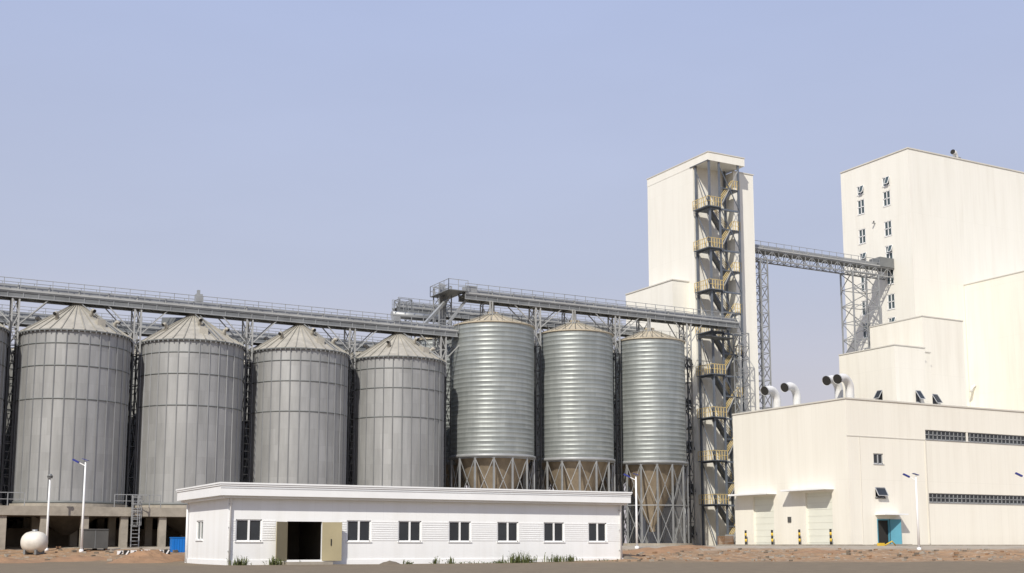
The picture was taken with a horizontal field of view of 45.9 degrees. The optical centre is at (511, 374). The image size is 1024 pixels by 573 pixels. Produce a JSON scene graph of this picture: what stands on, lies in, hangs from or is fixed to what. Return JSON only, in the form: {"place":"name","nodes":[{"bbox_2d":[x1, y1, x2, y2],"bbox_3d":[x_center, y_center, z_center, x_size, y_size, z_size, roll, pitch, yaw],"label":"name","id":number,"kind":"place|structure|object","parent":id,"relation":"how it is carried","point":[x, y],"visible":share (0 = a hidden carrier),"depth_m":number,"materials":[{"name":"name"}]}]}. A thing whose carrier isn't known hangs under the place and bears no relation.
{"place":"outdoors","nodes":[
{"label":"outdoors","id":0,"kind":"place"},
{"bbox_2d":[0,546,1023,572],"bbox_3d":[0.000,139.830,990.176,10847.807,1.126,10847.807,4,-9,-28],"label":"ground","id":1,"kind":"structure","parent":0,"point":[738,562],"depth_m":74.67,"materials":[{"name":"brown soil"}]},
{"bbox_2d":[0,557,41,562],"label":"dirt pile","id":2,"kind":"object","parent":1,"relation":"on","point":[7,560],"visible":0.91,"depth_m":80.39,"materials":[{"name":"brown soil"}]},
{"bbox_2d":[20,530,47,554],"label":"storage tank","id":3,"kind":"object","parent":1,"relation":"on","point":[35,542],"visible":1,"depth_m":91.45,"materials":[{"name":"white metal"}]},
{"bbox_2d":[45,474,52,550],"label":"street lamp","id":4,"kind":"object","parent":1,"relation":"on","point":[49,476],"visible":0.91,"depth_m":96.42,"materials":[{"name":"white metal"}]},
{"bbox_2d":[34,555,114,561],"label":"dirt pile","id":5,"kind":"object","parent":1,"relation":"on","point":[74,558],"visible":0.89,"depth_m":83.87,"materials":[{"name":"brown soil"}]},
{"bbox_2d":[72,458,88,551],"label":"street lamp","id":6,"kind":"object","parent":1,"relation":"on","point":[82,529],"visible":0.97,"depth_m":94.34,"materials":[{"name":"white metal"}]},
{"bbox_2d":[0,492,186,549],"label":"silo platform","id":7,"kind":"structure","parent":1,"relation":"on","point":[160,525],"depth_m":102.64,"materials":[{"name":"concrete"}]},
{"bbox_2d":[2,347,13,504],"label":"grain silo","id":8,"kind":"object","parent":7,"relation":"on","point":[8,414],"visible":0.03,"depth_m":112.22,"materials":[{"name":"metal"}]},
{"bbox_2d":[0,320,16,502],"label":"grain silo","id":9,"kind":"object","parent":7,"relation":"on","point":[5,333],"visible":1,"depth_m":101.60,"materials":[{"name":"metal"}]},
{"bbox_2d":[9,303,138,504],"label":"grain silo","id":10,"kind":"object","parent":7,"relation":"on","point":[72,390],"visible":0.95,"depth_m":101.58,"materials":[{"name":"metal"}]},
{"bbox_2d":[124,343,138,505],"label":"grain silo","id":11,"kind":"object","parent":7,"relation":"on","point":[134,424],"visible":0.02,"depth_m":116.22,"materials":[{"name":"metal"}]},
{"bbox_2d":[0,304,383,351],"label":"conveyor gallery","id":12,"kind":"object","parent":7,"relation":"on","point":[155,327],"visible":0.08,"depth_m":120.44,"materials":[{"name":"metal"}]},
{"bbox_2d":[134,313,251,505],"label":"grain silo","id":13,"kind":"object","parent":7,"relation":"on","point":[189,422],"visible":0.93,"depth_m":106.37,"materials":[{"name":"metal"}]},
{"bbox_2d":[0,276,458,505],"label":"conveyor gallery","id":14,"kind":"object","parent":7,"relation":"on","point":[18,293],"visible":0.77,"depth_m":111.37,"materials":[{"name":"metal"}]},
{"bbox_2d":[240,343,261,479],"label":"grain silo","id":15,"kind":"object","parent":7,"relation":"on","point":[242,414],"visible":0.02,"depth_m":120.98,"materials":[{"name":"metal"}]},
{"bbox_2d":[245,323,354,484],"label":"grain silo","id":16,"kind":"object","parent":7,"relation":"on","point":[300,395],"visible":0.8,"depth_m":111.24,"materials":[{"name":"metal"}]},
{"bbox_2d":[346,351,362,456],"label":"grain silo","id":17,"kind":"object","parent":7,"relation":"on","point":[358,352],"visible":0.04,"depth_m":130.16,"materials":[{"name":"metal"}]},
{"bbox_2d":[348,332,446,486],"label":"grain silo","id":18,"kind":"object","parent":7,"relation":"on","point":[399,414],"visible":0.81,"depth_m":116.03,"materials":[{"name":"metal"}]},
{"bbox_2d":[80,529,108,549],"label":"equipment cabinet","id":19,"kind":"object","parent":1,"relation":"on","point":[95,538],"visible":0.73,"depth_m":96.76,"materials":[{"name":"grey metal"}]},
{"bbox_2d":[130,495,141,546],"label":"access ladder","id":20,"kind":"object","parent":1,"relation":"on","point":[139,510],"visible":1,"depth_m":100.79,"materials":[{"name":"metal"}]},
{"bbox_2d":[108,556,171,562],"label":"dirt pile","id":21,"kind":"object","parent":1,"relation":"on","point":[138,559],"visible":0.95,"depth_m":80.40,"materials":[{"name":"brown soil"}]},
{"bbox_2d":[117,549,169,554],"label":"striped barrier","id":22,"kind":"object","parent":1,"relation":"on","point":[165,551],"visible":0.47,"depth_m":91.06,"materials":[{"name":"black paint"}]},
{"bbox_2d":[113,549,184,561],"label":"dirt pile","id":23,"kind":"object","parent":1,"relation":"on","point":[157,554],"visible":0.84,"depth_m":83.14,"materials":[{"name":"brown soil"}]},
{"bbox_2d":[169,537,185,551],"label":"blue bin","id":24,"kind":"object","parent":1,"relation":"on","point":[177,543],"visible":0.96,"depth_m":93.45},
{"bbox_2d":[227,555,251,564],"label":"weeds","id":25,"kind":"object","parent":1,"relation":"on","point":[239,562],"visible":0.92,"depth_m":71.77,"materials":[{"name":"green plant"}]},
{"bbox_2d":[262,556,285,564],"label":"weeds","id":26,"kind":"object","parent":1,"relation":"on","point":[275,561],"visible":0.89,"depth_m":72.77,"materials":[{"name":"green plant"}]},
{"bbox_2d":[380,561,399,563],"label":"dirt pile","id":27,"kind":"object","parent":1,"relation":"on","point":[390,562],"visible":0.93,"depth_m":75.39,"materials":[{"name":"soil"}]},
{"bbox_2d":[185,498,622,564],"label":"walls","id":28,"kind":"structure","parent":1,"relation":"on","point":[304,518],"depth_m":78.82,"materials":[{"name":"paint"}]},
{"bbox_2d":[275,522,341,564],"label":"double door","id":29,"kind":"structure","parent":28,"relation":"attached to","point":[331,541],"depth_m":75.12,"materials":[{"name":"beige metal"}]},
{"bbox_2d":[195,519,607,542],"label":"windows","id":30,"kind":"structure","parent":28,"relation":"attached to","point":[248,530],"depth_m":79.02,"materials":[{"name":"clear glass"}]},
{"bbox_2d":[176,482,631,504],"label":"roof","id":31,"kind":"structure","parent":28,"relation":"on","point":[214,491],"depth_m":77.78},
{"bbox_2d":[185,496,622,563],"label":"downpipes","id":32,"kind":"object","parent":28,"relation":"on","point":[230,527],"visible":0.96,"depth_m":80.57,"materials":[{"name":"metal"}]},
{"bbox_2d":[390,278,467,487],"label":"bucket elevator frame","id":33,"kind":"object","parent":1,"relation":"on","point":[443,295],"visible":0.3,"depth_m":126.17,"materials":[{"name":"metal"}]},
{"bbox_2d":[431,555,439,563],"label":"weeds","id":34,"kind":"object","parent":1,"relation":"on","point":[435,560],"visible":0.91,"depth_m":77.74,"materials":[{"name":"green plant"}]},
{"bbox_2d":[414,337,465,487],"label":"support tower","id":35,"kind":"structure","parent":1,"relation":"on","point":[425,344],"depth_m":131.54,"materials":[{"name":"metal"}]},
{"bbox_2d":[430,560,516,563],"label":"weeds","id":36,"kind":"object","parent":1,"relation":"on","point":[467,561],"visible":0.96,"depth_m":78.99,"materials":[{"name":"green plant"}]},
{"bbox_2d":[449,311,535,489],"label":"hopper silo","id":37,"kind":"object","parent":1,"relation":"on","point":[492,401],"visible":0.94,"depth_m":121.77,"materials":[{"name":"metal"}]},
{"bbox_2d":[0,546,1023,561],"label":"rubble","id":38,"kind":"object","parent":1,"relation":"on","point":[738,550],"visible":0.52,"depth_m":89.83,"materials":[{"name":"soil"}]},
{"bbox_2d":[392,297,646,542],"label":"conveyor gallery","id":39,"kind":"object","parent":1,"relation":"on","point":[462,312],"visible":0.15,"depth_m":140.90,"materials":[{"name":"metal"}]},
{"bbox_2d":[502,552,542,562],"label":"weeds","id":40,"kind":"object","parent":1,"relation":"on","point":[518,559],"visible":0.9,"depth_m":80.78,"materials":[{"name":"green plant"}]},
{"bbox_2d":[515,462,551,489],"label":"hopper silo","id":41,"kind":"object","parent":1,"relation":"on","point":[519,485],"visible":0.02,"depth_m":136.37,"materials":[{"name":"metal"}]},
{"bbox_2d":[544,552,562,561],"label":"weeds","id":42,"kind":"object","parent":1,"relation":"on","point":[555,559],"visible":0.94,"depth_m":82.00,"materials":[{"name":"green plant"}]},
{"bbox_2d":[562,555,582,561],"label":"weeds","id":43,"kind":"object","parent":1,"relation":"on","point":[569,559],"visible":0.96,"depth_m":82.51,"materials":[{"name":"green plant"}]},
{"bbox_2d":[537,320,615,491],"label":"hopper silo","id":44,"kind":"object","parent":1,"relation":"on","point":[577,413],"visible":0.91,"depth_m":126.64,"materials":[{"name":"metal"}]},
{"bbox_2d":[458,283,739,545],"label":"conveyor gallery","id":45,"kind":"object","parent":1,"relation":"on","point":[491,299],"visible":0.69,"depth_m":132.06,"materials":[{"name":"metal"}]},
{"bbox_2d":[598,362,634,542],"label":"hopper silo","id":46,"kind":"object","parent":1,"relation":"on","point":[605,485],"visible":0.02,"depth_m":141.51,"materials":[{"name":"metal"}]},
{"bbox_2d":[622,556,637,558],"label":"dirt pile","id":47,"kind":"object","parent":1,"relation":"on","point":[626,557],"visible":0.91,"depth_m":85.84,"materials":[{"name":"soil"}]},
{"bbox_2d":[623,473,638,548],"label":"street lamp","id":48,"kind":"object","parent":1,"relation":"on","point":[636,515],"visible":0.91,"depth_m":99.37,"materials":[{"name":"white metal"}]},
{"bbox_2d":[614,328,692,545],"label":"hopper silo","id":49,"kind":"object","parent":1,"relation":"on","point":[653,416],"visible":0.85,"depth_m":131.43,"materials":[{"name":"metal"}]},
{"bbox_2d":[622,547,694,553],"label":"dirt pile","id":50,"kind":"object","parent":1,"relation":"on","point":[647,550],"visible":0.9,"depth_m":93.99,"materials":[{"name":"brown soil"}]},
{"bbox_2d":[625,279,696,544],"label":"annex block","id":51,"kind":"structure","parent":1,"relation":"on","point":[672,292],"depth_m":145.62,"materials":[{"name":"white concrete"}]},
{"bbox_2d":[660,545,714,548],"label":"dirt pile","id":52,"kind":"object","parent":1,"relation":"on","point":[693,546],"visible":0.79,"depth_m":99.67,"materials":[{"name":"brown soil"}]},
{"bbox_2d":[647,167,759,545],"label":"tower walls","id":53,"kind":"structure","parent":1,"relation":"on","point":[671,231],"depth_m":147.34,"materials":[{"name":"beige paint"}]},
{"bbox_2d":[646,151,744,186],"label":"roof slab","id":54,"kind":"structure","parent":53,"relation":"on","point":[728,163],"depth_m":147.45,"materials":[{"name":"white concrete"}]},
{"bbox_2d":[692,160,750,545],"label":"steel staircase","id":55,"kind":"structure","parent":1,"relation":"on","point":[709,209],"depth_m":143.43,"materials":[{"name":"grey metal"}]},
{"bbox_2d":[717,536,733,543],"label":"pallet stack","id":56,"kind":"object","parent":1,"relation":"on","point":[725,539],"visible":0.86,"depth_m":129.69,"materials":[{"name":"brown wood"}]},
{"bbox_2d":[725,534,735,543],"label":"steel pipe stack","id":57,"kind":"object","parent":1,"relation":"on","point":[734,537],"visible":0.06,"depth_m":130.96,"materials":[{"name":"grey metal"}]},
{"bbox_2d":[793,550,853,553],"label":"dirt pile","id":58,"kind":"object","parent":1,"relation":"on","point":[830,551],"visible":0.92,"depth_m":93.30,"materials":[{"name":"brown soil"}]},
{"bbox_2d":[755,240,893,408],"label":"conveyor bridge","id":59,"kind":"structure","parent":1,"relation":"on","point":[881,264],"depth_m":154.83,"materials":[{"name":"metal"}]},
{"bbox_2d":[840,270,880,353],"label":"bridge support tower","id":60,"kind":"structure","parent":1,"relation":"on","point":[853,287],"depth_m":159.64,"materials":[{"name":"metal"}]},
{"bbox_2d":[717,544,1023,545],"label":"concrete apron","id":61,"kind":"object","parent":1,"relation":"on","point":[843,545],"visible":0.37,"depth_m":110.90,"materials":[{"name":"grey concrete"}]},
{"bbox_2d":[798,529,800,543],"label":"safety bollard","id":62,"kind":"object","parent":61,"relation":"on","point":[799,538],"visible":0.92,"depth_m":111.94,"materials":[{"name":"black paint"}]},
{"bbox_2d":[829,529,831,543],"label":"safety bollard","id":63,"kind":"object","parent":61,"relation":"on","point":[830,532],"visible":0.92,"depth_m":108.36,"materials":[{"name":"black paint"}]},
{"bbox_2d":[732,397,1023,544],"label":"building","id":64,"kind":"structure","parent":1,"relation":"on","point":[836,443],"depth_m":113.35,"materials":[{"name":"beige paint"}]},
{"bbox_2d":[760,386,780,407],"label":"roof gooseneck vent","id":65,"kind":"object","parent":64,"relation":"on","point":[772,391],"visible":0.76,"depth_m":118.94,"materials":[{"name":"metal"}]},
{"bbox_2d":[780,382,800,404],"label":"roof gooseneck vent","id":66,"kind":"object","parent":64,"relation":"on","point":[793,388],"visible":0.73,"depth_m":116.41,"materials":[{"name":"metal"}]},
{"bbox_2d":[728,487,911,544],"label":"doors and canopies","id":67,"kind":"structure","parent":64,"relation":"attached to","point":[820,514],"depth_m":111.29,"materials":[{"name":"metal"}]},
{"bbox_2d":[822,375,842,398],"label":"roof gooseneck vent","id":68,"kind":"object","parent":64,"relation":"on","point":[828,380],"visible":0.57,"depth_m":111.67,"materials":[{"name":"metal"}]},
{"bbox_2d":[833,373,853,397],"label":"roof gooseneck vent","id":69,"kind":"object","parent":64,"relation":"on","point":[845,379],"visible":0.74,"depth_m":110.52,"materials":[{"name":"metal"}]},
{"bbox_2d":[838,344,926,402],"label":"stepped block","id":70,"kind":"structure","parent":64,"relation":"on","point":[894,372],"depth_m":138.14,"materials":[{"name":"white concrete"}]},
{"bbox_2d":[869,315,966,405],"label":"stepped block","id":71,"kind":"structure","parent":64,"relation":"on","point":[941,340],"depth_m":143.64,"materials":[{"name":"white concrete"}]},
{"bbox_2d":[873,430,1023,504],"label":"windows","id":72,"kind":"structure","parent":64,"relation":"attached to","point":[882,492],"depth_m":115.38,"materials":[{"name":"clear glass"}]},
{"bbox_2d":[877,541,895,545],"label":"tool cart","id":73,"kind":"object","parent":1,"relation":"on","point":[881,544],"visible":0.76,"depth_m":106.50,"materials":[{"name":"yellow paint"}]},
{"bbox_2d":[902,473,920,549],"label":"street lamp","id":74,"kind":"object","parent":1,"relation":"on","point":[917,517],"visible":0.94,"depth_m":97.44,"materials":[{"name":"white metal"}]},
{"bbox_2d":[925,351,932,403],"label":"stepped block link","id":75,"kind":"object","parent":1,"relation":"on","point":[928,377],"visible":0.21,"depth_m":140.20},
{"bbox_2d":[840,147,1023,406],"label":"building","id":76,"kind":"structure","parent":1,"relation":"on","point":[957,224],"depth_m":165.04,"materials":[{"name":"concrete"}]},
{"bbox_2d":[857,176,895,349],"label":"windows","id":77,"kind":"structure","parent":76,"relation":"attached to","point":[888,232],"depth_m":165.03,"materials":[{"name":"grey glass"}]},
{"bbox_2d":[950,149,960,157],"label":"roof vent","id":78,"kind":"object","parent":76,"relation":"on","point":[953,152],"visible":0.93,"depth_m":167.08,"materials":[{"name":"metal"}]},
{"bbox_2d":[964,270,1023,410],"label":"stepped block","id":79,"kind":"structure","parent":1,"relation":"on","point":[994,308],"depth_m":158.59,"materials":[{"name":"beige paint"}]},
{"bbox_2d":[969,384,975,392],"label":"wall vent","id":80,"kind":"object","parent":79,"relation":"attached to","point":[972,388],"depth_m":160.72,"materials":[{"name":"metal"}]},
{"bbox_2d":[0,0,1023,542],"label":"sky","id":81,"kind":"structure","parent":0,"point":[354,155],"materials":[{"name":"blue"}]}
]}

